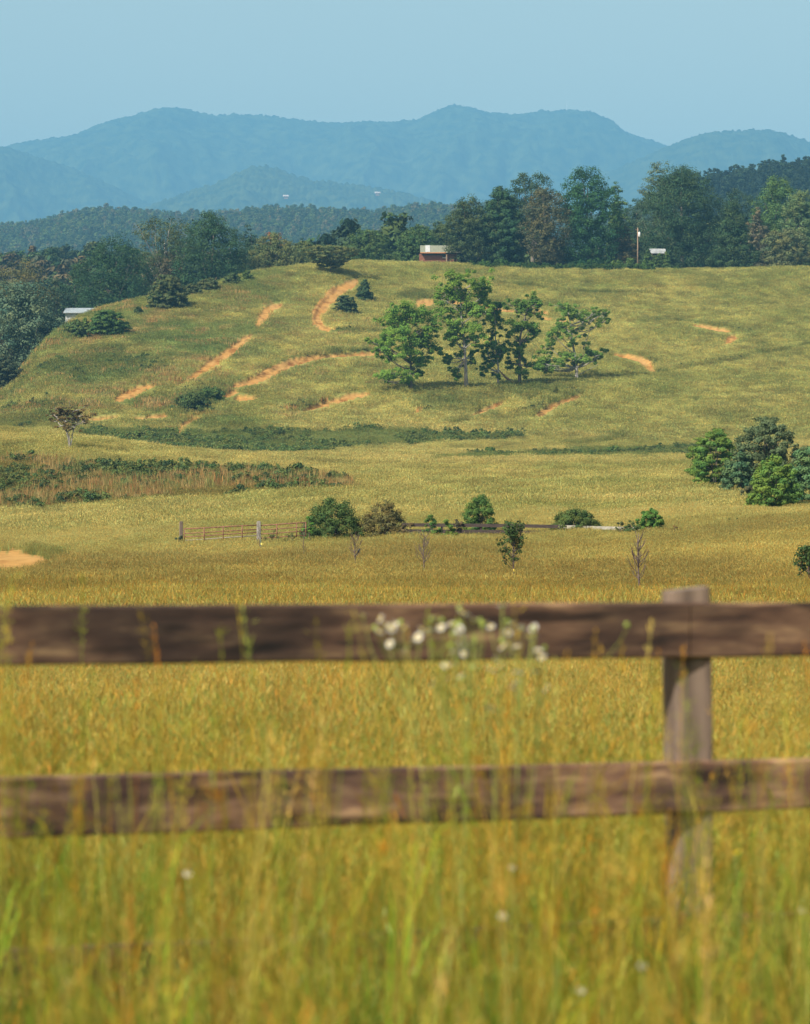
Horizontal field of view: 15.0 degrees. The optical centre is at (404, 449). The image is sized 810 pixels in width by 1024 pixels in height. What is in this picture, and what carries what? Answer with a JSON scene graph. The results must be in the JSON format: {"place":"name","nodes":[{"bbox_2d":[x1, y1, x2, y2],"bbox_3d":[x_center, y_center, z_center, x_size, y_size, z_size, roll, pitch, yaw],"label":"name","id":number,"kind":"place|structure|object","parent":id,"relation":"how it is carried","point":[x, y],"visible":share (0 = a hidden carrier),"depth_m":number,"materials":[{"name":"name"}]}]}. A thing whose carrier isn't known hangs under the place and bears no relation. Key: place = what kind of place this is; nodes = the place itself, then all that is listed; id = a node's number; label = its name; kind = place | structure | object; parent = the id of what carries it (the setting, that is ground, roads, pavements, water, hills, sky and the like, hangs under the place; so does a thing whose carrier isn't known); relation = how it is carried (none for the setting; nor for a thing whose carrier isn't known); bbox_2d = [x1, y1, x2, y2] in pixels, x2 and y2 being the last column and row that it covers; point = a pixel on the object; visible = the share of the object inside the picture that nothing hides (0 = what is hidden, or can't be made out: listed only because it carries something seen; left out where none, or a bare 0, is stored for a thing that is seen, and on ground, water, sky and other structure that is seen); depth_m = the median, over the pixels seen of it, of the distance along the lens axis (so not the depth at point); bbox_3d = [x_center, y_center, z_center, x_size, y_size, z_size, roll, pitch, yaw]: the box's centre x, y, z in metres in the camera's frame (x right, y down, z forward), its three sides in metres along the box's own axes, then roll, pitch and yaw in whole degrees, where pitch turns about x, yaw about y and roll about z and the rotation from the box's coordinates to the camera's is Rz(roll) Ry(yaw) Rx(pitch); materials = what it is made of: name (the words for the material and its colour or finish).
{"place":"outdoors","nodes":[
{"label":"outdoors","id":0,"kind":"place"},
{"bbox_2d":[0,146,151,225],"bbox_3d":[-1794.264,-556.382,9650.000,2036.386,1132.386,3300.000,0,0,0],"label":"mountain","id":1,"kind":"structure","parent":0,"point":[32,187],"depth_m":10006.51,"materials":[{"name":"blue"}]},
{"bbox_2d":[137,164,449,213],"bbox_3d":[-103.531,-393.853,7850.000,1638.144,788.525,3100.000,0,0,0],"label":"wooded hill","id":2,"kind":"structure","parent":0,"point":[259,186],"depth_m":8215.70,"materials":[{"name":"plant"}]},
{"bbox_2d":[6,103,665,204],"bbox_3d":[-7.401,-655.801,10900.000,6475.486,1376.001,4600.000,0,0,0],"label":"mountain","id":3,"kind":"structure","parent":0,"point":[449,154],"depth_m":11289.39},
{"bbox_2d":[0,188,809,1023],"bbox_3d":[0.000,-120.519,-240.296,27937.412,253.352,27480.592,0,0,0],"label":"grass field","id":4,"kind":"structure","parent":0,"point":[14,558],"depth_m":553.82,"materials":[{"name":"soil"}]},
{"bbox_2d":[0,354,23,387],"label":"broadleaf tree","id":5,"kind":"object","parent":4,"relation":"on","point":[8,370],"visible":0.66,"depth_m":554.00,"materials":[{"name":"green plant"}]},
{"bbox_2d":[0,257,60,352],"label":"broadleaf tree","id":6,"kind":"object","parent":4,"relation":"on","point":[25,272],"visible":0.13,"depth_m":689.71,"materials":[{"name":"green plant"}]},
{"bbox_2d":[0,279,66,368],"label":"broadleaf tree","id":7,"kind":"object","parent":4,"relation":"on","point":[26,334],"visible":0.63,"depth_m":602.59,"materials":[{"name":"green plant"}]},
{"bbox_2d":[41,276,78,332],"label":"broadleaf tree","id":8,"kind":"object","parent":4,"relation":"on","point":[61,295],"visible":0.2,"depth_m":699.54,"materials":[{"name":"green plant"}]},
{"bbox_2d":[45,402,97,446],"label":"thorn tree","id":9,"kind":"object","parent":4,"relation":"on","point":[58,416],"visible":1,"depth_m":317.66,"materials":[{"name":"brown plant"}]},
{"bbox_2d":[53,264,98,321],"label":"broadleaf tree","id":10,"kind":"object","parent":4,"relation":"on","point":[70,289],"visible":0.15,"depth_m":729.31,"materials":[{"name":"green plant"}]},
{"bbox_2d":[61,319,91,336],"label":"shrub","id":11,"kind":"object","parent":4,"relation":"on","point":[77,328],"visible":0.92,"depth_m":590.07,"materials":[{"name":"green plant"}]},
{"bbox_2d":[63,308,93,321],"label":"farm shed","id":12,"kind":"structure","parent":4,"relation":"on","point":[70,313],"depth_m":690.47,"materials":[{"name":"white paint"}]},
{"bbox_2d":[88,309,132,333],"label":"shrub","id":13,"kind":"object","parent":4,"relation":"on","point":[105,321],"visible":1,"depth_m":595.47,"materials":[{"name":"green plant"}]},
{"bbox_2d":[66,233,155,307],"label":"broadleaf tree","id":14,"kind":"object","parent":4,"relation":"on","point":[117,272],"visible":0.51,"depth_m":718.17,"materials":[{"name":"green plant"}]},
{"bbox_2d":[137,253,186,295],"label":"broadleaf tree","id":15,"kind":"object","parent":4,"relation":"on","point":[168,270],"visible":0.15,"depth_m":726.65,"materials":[{"name":"green plant"}]},
{"bbox_2d":[130,215,197,291],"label":"broadleaf tree","id":16,"kind":"object","parent":4,"relation":"on","point":[172,236],"visible":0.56,"depth_m":733.49,"materials":[{"name":"green plant"}]},
{"bbox_2d":[145,274,189,307],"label":"broadleaf tree","id":17,"kind":"object","parent":4,"relation":"on","point":[170,290],"visible":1,"depth_m":632.00,"materials":[{"name":"green plant"}]},
{"bbox_2d":[0,450,348,507],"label":"brush","id":18,"kind":"object","parent":4,"relation":"on","point":[111,465],"visible":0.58,"depth_m":286.73,"materials":[{"name":"plant"}]},
{"bbox_2d":[0,450,361,507],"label":"broomsedge","id":19,"kind":"object","parent":4,"relation":"on","point":[206,480],"visible":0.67,"depth_m":278.98,"materials":[{"name":"plant"}]},
{"bbox_2d":[184,871,195,1023],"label":"wildflower","id":20,"kind":"object","parent":4,"relation":"on","point":[189,903],"visible":0.62,"depth_m":6.20,"materials":[{"name":"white plant"}]},
{"bbox_2d":[170,390,214,413],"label":"shrub","id":21,"kind":"object","parent":4,"relation":"on","point":[195,401],"visible":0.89,"depth_m":491.29,"materials":[{"name":"green plant"}]},
{"bbox_2d":[184,283,203,294],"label":"shrub","id":22,"kind":"object","parent":4,"relation":"on","point":[192,288],"visible":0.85,"depth_m":649.08,"materials":[{"name":"green plant"}]},
{"bbox_2d":[0,284,388,417],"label":"broomsedge","id":23,"kind":"object","parent":4,"relation":"on","point":[122,388],"visible":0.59,"depth_m":540.34,"materials":[{"name":"plant"}]},
{"bbox_2d":[196,277,220,290],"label":"shrub","id":24,"kind":"object","parent":4,"relation":"on","point":[207,284],"visible":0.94,"depth_m":654.80,"materials":[{"name":"green plant"}]},
{"bbox_2d":[166,210,253,286],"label":"broadleaf tree","id":25,"kind":"object","parent":4,"relation":"on","point":[214,269],"visible":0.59,"depth_m":722.58,"materials":[{"name":"green plant"}]},
{"bbox_2d":[198,386,225,402],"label":"shrub","id":26,"kind":"object","parent":4,"relation":"on","point":[216,393],"visible":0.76,"depth_m":501.52,"materials":[{"name":"green plant"}]},
{"bbox_2d":[0,211,460,349],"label":"forest","id":27,"kind":"object","parent":4,"relation":"on","point":[54,262],"visible":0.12,"depth_m":1003.24,"materials":[{"name":"plant"}]},
{"bbox_2d":[222,272,240,284],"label":"shrub","id":28,"kind":"object","parent":4,"relation":"on","point":[232,277],"visible":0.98,"depth_m":663.98,"materials":[{"name":"green plant"}]},
{"bbox_2d":[233,223,259,272],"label":"broadleaf tree","id":29,"kind":"object","parent":4,"relation":"on","point":[251,240],"visible":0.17,"depth_m":764.59,"materials":[{"name":"green plant"}]},
{"bbox_2d":[257,521,260,539],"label":"gate post","id":30,"kind":"object","parent":4,"relation":"on","point":[259,524],"visible":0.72,"depth_m":171.89,"materials":[{"name":"white paint"}]},
{"bbox_2d":[184,525,256,541],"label":"farm gate","id":31,"kind":"structure","parent":30,"relation":"attached to","point":[223,534],"depth_m":171.98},
{"bbox_2d":[261,522,305,538],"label":"farm gate","id":32,"kind":"structure","parent":30,"relation":"attached to","point":[296,527],"depth_m":171.98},
{"bbox_2d":[239,232,309,269],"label":"broadleaf tree","id":33,"kind":"object","parent":4,"relation":"on","point":[271,251],"visible":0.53,"depth_m":735.56,"materials":[{"name":"green plant"}]},
{"bbox_2d":[0,201,550,256],"bbox_3d":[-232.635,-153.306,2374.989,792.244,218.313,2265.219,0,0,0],"label":"forest","id":34,"kind":"object","parent":4,"relation":"on","point":[76,229],"visible":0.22,"depth_m":2948.97,"materials":[{"name":"plant"}]},
{"bbox_2d":[72,422,525,451],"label":"brush","id":35,"kind":"object","parent":4,"relation":"on","point":[187,436],"visible":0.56,"depth_m":453.48,"materials":[{"name":"plant"}]},
{"bbox_2d":[289,240,315,263],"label":"broadleaf tree","id":36,"kind":"object","parent":4,"relation":"on","point":[300,244],"visible":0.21,"depth_m":743.77,"materials":[{"name":"green plant"}]},
{"bbox_2d":[301,516,315,540],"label":"shrub","id":37,"kind":"object","parent":4,"relation":"on","point":[309,524],"visible":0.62,"depth_m":171.96,"materials":[{"name":"green plant"}]},
{"bbox_2d":[300,244,360,271],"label":"hawthorn tree","id":38,"kind":"object","parent":4,"relation":"on","point":[327,257],"visible":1,"depth_m":687.97,"materials":[{"name":"green plant"}]},
{"bbox_2d":[297,496,364,540],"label":"shrub","id":39,"kind":"object","parent":4,"relation":"on","point":[323,512],"visible":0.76,"depth_m":173.31,"materials":[{"name":"green plant"}]},
{"bbox_2d":[331,295,357,313],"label":"cedar tree","id":40,"kind":"object","parent":4,"relation":"on","point":[345,303],"visible":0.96,"depth_m":634.03,"materials":[{"name":"green plant"}]},
{"bbox_2d":[355,279,373,301],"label":"cedar tree","id":41,"kind":"object","parent":4,"relation":"on","point":[364,292],"visible":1,"depth_m":659.13,"materials":[{"name":"green plant"}]},
{"bbox_2d":[343,228,395,260],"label":"broadleaf tree","id":42,"kind":"object","parent":4,"relation":"on","point":[368,245],"visible":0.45,"depth_m":769.62,"materials":[{"name":"green plant"}]},
{"bbox_2d":[353,498,406,538],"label":"shrub","id":43,"kind":"object","parent":4,"relation":"on","point":[389,518],"visible":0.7,"depth_m":173.49,"materials":[{"name":"green plant"}]},
{"bbox_2d":[364,299,444,388],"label":"walnut tree","id":44,"kind":"object","parent":4,"relation":"on","point":[422,337],"visible":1,"depth_m":519.20,"materials":[{"name":"green plant"}]},
{"bbox_2d":[0,258,809,441],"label":"hillside grass","id":45,"kind":"structure","parent":4,"relation":"on","point":[651,396],"depth_m":570.22,"materials":[{"name":"plant"}]},
{"bbox_2d":[0,571,809,1023],"bbox_3d":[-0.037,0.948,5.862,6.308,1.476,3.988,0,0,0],"label":"tall grass","id":46,"kind":"structure","parent":4,"relation":"on","point":[404,955],"depth_m":6.08,"materials":[{"name":"plant"}]},
{"bbox_2d":[0,656,809,996],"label":"meadow grass","id":47,"kind":"structure","parent":4,"relation":"on","point":[56,700],"depth_m":14.63,"materials":[{"name":"plant"}]},
{"bbox_2d":[0,586,809,1011],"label":"wooden fence","id":48,"kind":"object","parent":4,"relation":"on","point":[698,626],"visible":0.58,"depth_m":8.42,"materials":[{"name":"brown wood"}]},
{"bbox_2d":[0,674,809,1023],"bbox_3d":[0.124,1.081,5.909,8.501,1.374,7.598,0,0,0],"label":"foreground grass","id":49,"kind":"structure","parent":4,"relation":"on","point":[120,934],"depth_m":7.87,"materials":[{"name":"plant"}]},
{"bbox_2d":[0,500,809,586],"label":"meadow grass","id":50,"kind":"structure","parent":4,"relation":"on","point":[708,542],"depth_m":146.64,"materials":[{"name":"plant"}]},
{"bbox_2d":[0,418,809,532],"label":"valley grass","id":51,"kind":"structure","parent":4,"relation":"on","point":[447,474],"depth_m":280.69,"materials":[{"name":"plant"}]},
{"bbox_2d":[0,571,809,605],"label":"meadow grass","id":52,"kind":"structure","parent":4,"relation":"on","point":[38,590],"depth_m":63.83,"materials":[{"name":"plant"}]},
{"bbox_2d":[392,223,437,261],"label":"broadleaf tree","id":53,"kind":"object","parent":4,"relation":"on","point":[409,250],"visible":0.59,"depth_m":765.82,"materials":[{"name":"green plant"}]},
{"bbox_2d":[414,531,431,566],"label":"bare sapling","id":54,"kind":"object","parent":4,"relation":"on","point":[424,545],"visible":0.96,"depth_m":124.00,"materials":[{"name":"brown plant"}]},
{"bbox_2d":[422,515,438,534],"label":"shrub","id":55,"kind":"object","parent":4,"relation":"on","point":[431,519],"visible":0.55,"depth_m":170.92,"materials":[{"name":"green plant"}]},
{"bbox_2d":[419,245,459,261],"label":"wooden house","id":56,"kind":"structure","parent":4,"relation":"on","point":[434,253],"depth_m":756.20,"materials":[{"name":"red"}]},
{"bbox_2d":[428,220,451,244],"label":"broadleaf tree","id":57,"kind":"object","parent":4,"relation":"on","point":[440,241],"visible":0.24,"depth_m":798.57,"materials":[{"name":"green plant"}]},
{"bbox_2d":[431,518,457,535],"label":"shrub","id":58,"kind":"object","parent":4,"relation":"on","point":[452,529],"visible":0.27,"depth_m":170.85,"materials":[{"name":"green plant"}]},
{"bbox_2d":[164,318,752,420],"bbox_3d":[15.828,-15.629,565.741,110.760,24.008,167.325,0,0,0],"label":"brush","id":59,"kind":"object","parent":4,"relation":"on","point":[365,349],"visible":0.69,"depth_m":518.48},
{"bbox_2d":[430,267,495,387],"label":"walnut tree","id":60,"kind":"object","parent":4,"relation":"on","point":[453,292],"visible":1,"depth_m":524.53,"materials":[{"name":"green plant"}]},
{"bbox_2d":[436,194,502,262],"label":"broadleaf tree","id":61,"kind":"object","parent":4,"relation":"on","point":[467,223],"visible":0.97,"depth_m":754.25,"materials":[{"name":"green plant"}]},
{"bbox_2d":[461,494,499,533],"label":"shrub","id":62,"kind":"object","parent":4,"relation":"on","point":[486,510],"visible":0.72,"depth_m":174.62,"materials":[{"name":"green plant"}]},
{"bbox_2d":[475,298,512,385],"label":"walnut tree","id":63,"kind":"object","parent":4,"relation":"on","point":[501,350],"visible":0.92,"depth_m":529.88,"materials":[{"name":"green plant"}]},
{"bbox_2d":[360,604,628,1023],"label":"daisy fleabane","id":64,"kind":"object","parent":4,"relation":"on","point":[457,625],"visible":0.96,"depth_m":6.90,"materials":[{"name":"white plant"}]},
{"bbox_2d":[473,186,532,262],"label":"broadleaf tree","id":65,"kind":"object","parent":4,"relation":"on","point":[502,206],"visible":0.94,"depth_m":755.64,"materials":[{"name":"green plant"}]},
{"bbox_2d":[500,913,508,1023],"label":"wildflower","id":66,"kind":"object","parent":4,"relation":"on","point":[505,964],"visible":0.7,"depth_m":6.00,"materials":[{"name":"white plant"}]},
{"bbox_2d":[495,520,527,571],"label":"leafy sapling","id":67,"kind":"object","parent":4,"relation":"on","point":[511,531],"visible":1,"depth_m":106.92,"materials":[{"name":"green plant"}]},
{"bbox_2d":[509,865,519,1013],"bbox_3d":[0.236,1.272,6.603,0.026,0.757,0.010,0,0,-23],"label":"wildflower","id":68,"kind":"object","parent":4,"relation":"on","point":[512,868],"visible":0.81,"depth_m":6.60,"materials":[{"name":"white plant"}]},
{"bbox_2d":[503,290,544,383],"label":"walnut tree","id":69,"kind":"object","parent":4,"relation":"on","point":[525,306],"visible":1,"depth_m":532.38,"materials":[{"name":"green plant"}]},
{"bbox_2d":[509,170,554,262],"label":"broadleaf tree","id":70,"kind":"object","parent":4,"relation":"on","point":[529,187],"visible":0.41,"depth_m":790.40,"materials":[{"name":"green plant"}]},
{"bbox_2d":[402,523,668,533],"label":"board fence","id":71,"kind":"object","parent":4,"relation":"on","point":[497,525],"visible":0.36,"depth_m":171.98,"materials":[{"name":"wood"}]},
{"bbox_2d":[517,185,575,265],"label":"broadleaf tree","id":72,"kind":"object","parent":4,"relation":"on","point":[545,248],"visible":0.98,"depth_m":750.44,"materials":[{"name":"green plant"}]},
{"bbox_2d":[531,301,610,377],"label":"walnut tree","id":73,"kind":"object","parent":4,"relation":"on","point":[565,309],"visible":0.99,"depth_m":552.84,"materials":[{"name":"green plant"}]},
{"bbox_2d":[468,259,677,269],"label":"brush","id":74,"kind":"object","parent":4,"relation":"on","point":[502,262],"visible":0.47,"depth_m":729.34,"materials":[{"name":"plant"}]},
{"bbox_2d":[548,507,603,530],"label":"shrub","id":75,"kind":"object","parent":4,"relation":"on","point":[568,517],"visible":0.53,"depth_m":172.33,"materials":[{"name":"green plant"}]},
{"bbox_2d":[550,164,627,266],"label":"broadleaf tree","id":76,"kind":"object","parent":4,"relation":"on","point":[581,210],"visible":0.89,"depth_m":753.73,"materials":[{"name":"green plant"}]},
{"bbox_2d":[465,441,716,454],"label":"brush","id":77,"kind":"object","parent":4,"relation":"on","point":[643,447],"visible":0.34,"depth_m":425.75,"materials":[{"name":"plant"}]},
{"bbox_2d":[604,181,636,257],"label":"broadleaf tree","id":78,"kind":"object","parent":4,"relation":"on","point":[621,215],"visible":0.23,"depth_m":799.06,"materials":[{"name":"green plant"}]},
{"bbox_2d":[606,224,640,264],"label":"broadleaf tree","id":79,"kind":"object","parent":4,"relation":"on","point":[629,250],"visible":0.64,"depth_m":758.47,"materials":[{"name":"green plant"}]},
{"bbox_2d":[461,217,806,266],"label":"forest","id":80,"kind":"object","parent":4,"relation":"on","point":[525,257],"visible":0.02,"depth_m":801.70,"materials":[{"name":"plant"}]},
{"bbox_2d":[623,198,647,263],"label":"broadleaf tree","id":81,"kind":"object","parent":4,"relation":"on","point":[633,220],"visible":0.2,"depth_m":814.04,"materials":[{"name":"green plant"}]},
{"bbox_2d":[627,529,648,584],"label":"bare sapling","id":82,"kind":"object","parent":4,"relation":"on","point":[638,548],"visible":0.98,"depth_m":90.98,"materials":[{"name":"brown plant"}]},
{"bbox_2d":[635,508,665,530],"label":"shrub","id":83,"kind":"object","parent":4,"relation":"on","point":[650,515],"visible":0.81,"depth_m":171.76,"materials":[{"name":"green plant"}]},
{"bbox_2d":[634,160,680,256],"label":"broadleaf tree","id":84,"kind":"object","parent":4,"relation":"on","point":[657,170],"visible":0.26,"depth_m":787.27,"materials":[{"name":"green plant"}]},
{"bbox_2d":[662,251,671,267],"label":"shrub","id":85,"kind":"object","parent":4,"relation":"on","point":[666,259],"visible":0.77,"depth_m":743.44,"materials":[{"name":"green plant"}]},
{"bbox_2d":[633,163,728,267],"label":"broadleaf tree","id":86,"kind":"object","parent":4,"relation":"on","point":[681,195],"visible":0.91,"depth_m":753.49,"materials":[{"name":"green plant"}]},
{"bbox_2d":[684,427,736,484],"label":"broadleaf tree","id":87,"kind":"object","parent":4,"relation":"on","point":[699,469],"visible":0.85,"depth_m":255.34,"materials":[{"name":"green plant"}]},
{"bbox_2d":[653,154,809,236],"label":"forest","id":88,"kind":"object","parent":4,"relation":"on","point":[749,180],"visible":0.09,"depth_m":1636.01,"materials":[{"name":"plant"}]},
{"bbox_2d":[700,199,762,267],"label":"conifer tree","id":89,"kind":"object","parent":4,"relation":"on","point":[734,248],"visible":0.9,"depth_m":747.59,"materials":[{"name":"green plant"}]},
{"bbox_2d":[712,187,758,263],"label":"broadleaf tree","id":90,"kind":"object","parent":4,"relation":"on","point":[748,199],"visible":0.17,"depth_m":804.54,"materials":[{"name":"green plant"}]},
{"bbox_2d":[718,451,755,490],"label":"broadleaf tree","id":91,"kind":"object","parent":4,"relation":"on","point":[737,476],"visible":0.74,"depth_m":237.39,"materials":[{"name":"green plant"}]},
{"bbox_2d":[734,851,742,1001],"bbox_3d":[0.825,1.321,7.603,0.025,0.658,0.009,0,0,-26],"label":"wildflower","id":92,"kind":"object","parent":4,"relation":"on","point":[739,909],"visible":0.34,"depth_m":7.61,"materials":[{"name":"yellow plant"}]},
{"bbox_2d":[742,207,770,266],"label":"broadleaf tree","id":93,"kind":"object","parent":4,"relation":"on","point":[756,225],"visible":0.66,"depth_m":777.20,"materials":[{"name":"green plant"}]},
{"bbox_2d":[728,416,807,490],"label":"broadleaf tree","id":94,"kind":"object","parent":4,"relation":"on","point":[766,428],"visible":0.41,"depth_m":239.09,"materials":[{"name":"green plant"}]},
{"bbox_2d":[742,454,806,506],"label":"broadleaf tree","id":95,"kind":"object","parent":4,"relation":"on","point":[782,489],"visible":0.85,"depth_m":200.16,"materials":[{"name":"green plant"}]},
{"bbox_2d":[745,175,808,265],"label":"broadleaf tree","id":96,"kind":"object","parent":4,"relation":"on","point":[772,207],"visible":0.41,"depth_m":782.79,"materials":[{"name":"green plant"}]},
{"bbox_2d":[752,227,809,265],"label":"broadleaf tree","id":97,"kind":"object","parent":4,"relation":"on","point":[787,253],"visible":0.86,"depth_m":749.50,"materials":[{"name":"green plant"}]},
{"bbox_2d":[775,189,809,265],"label":"broadleaf tree","id":98,"kind":"object","parent":4,"relation":"on","point":[798,210],"visible":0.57,"depth_m":764.20,"materials":[{"name":"green plant"}]},
{"bbox_2d":[788,446,809,502],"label":"broadleaf tree","id":99,"kind":"object","parent":4,"relation":"on","point":[803,469],"visible":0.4,"depth_m":205.36,"materials":[{"name":"green plant"}]},
{"bbox_2d":[793,544,809,577],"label":"leafy sapling","id":100,"kind":"object","parent":4,"relation":"on","point":[805,556],"visible":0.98,"depth_m":92.97,"materials":[{"name":"green plant"}]},
{"bbox_2d":[0,0,809,146],"label":"sky","id":101,"kind":"structure","parent":0,"point":[666,72],"materials":[{"name":"blue"}]},
{"bbox_2d":[549,128,809,213],"bbox_3d":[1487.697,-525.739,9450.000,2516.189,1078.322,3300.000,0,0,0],"label":"mountain","id":102,"kind":"structure","parent":0,"point":[723,150],"depth_m":9834.48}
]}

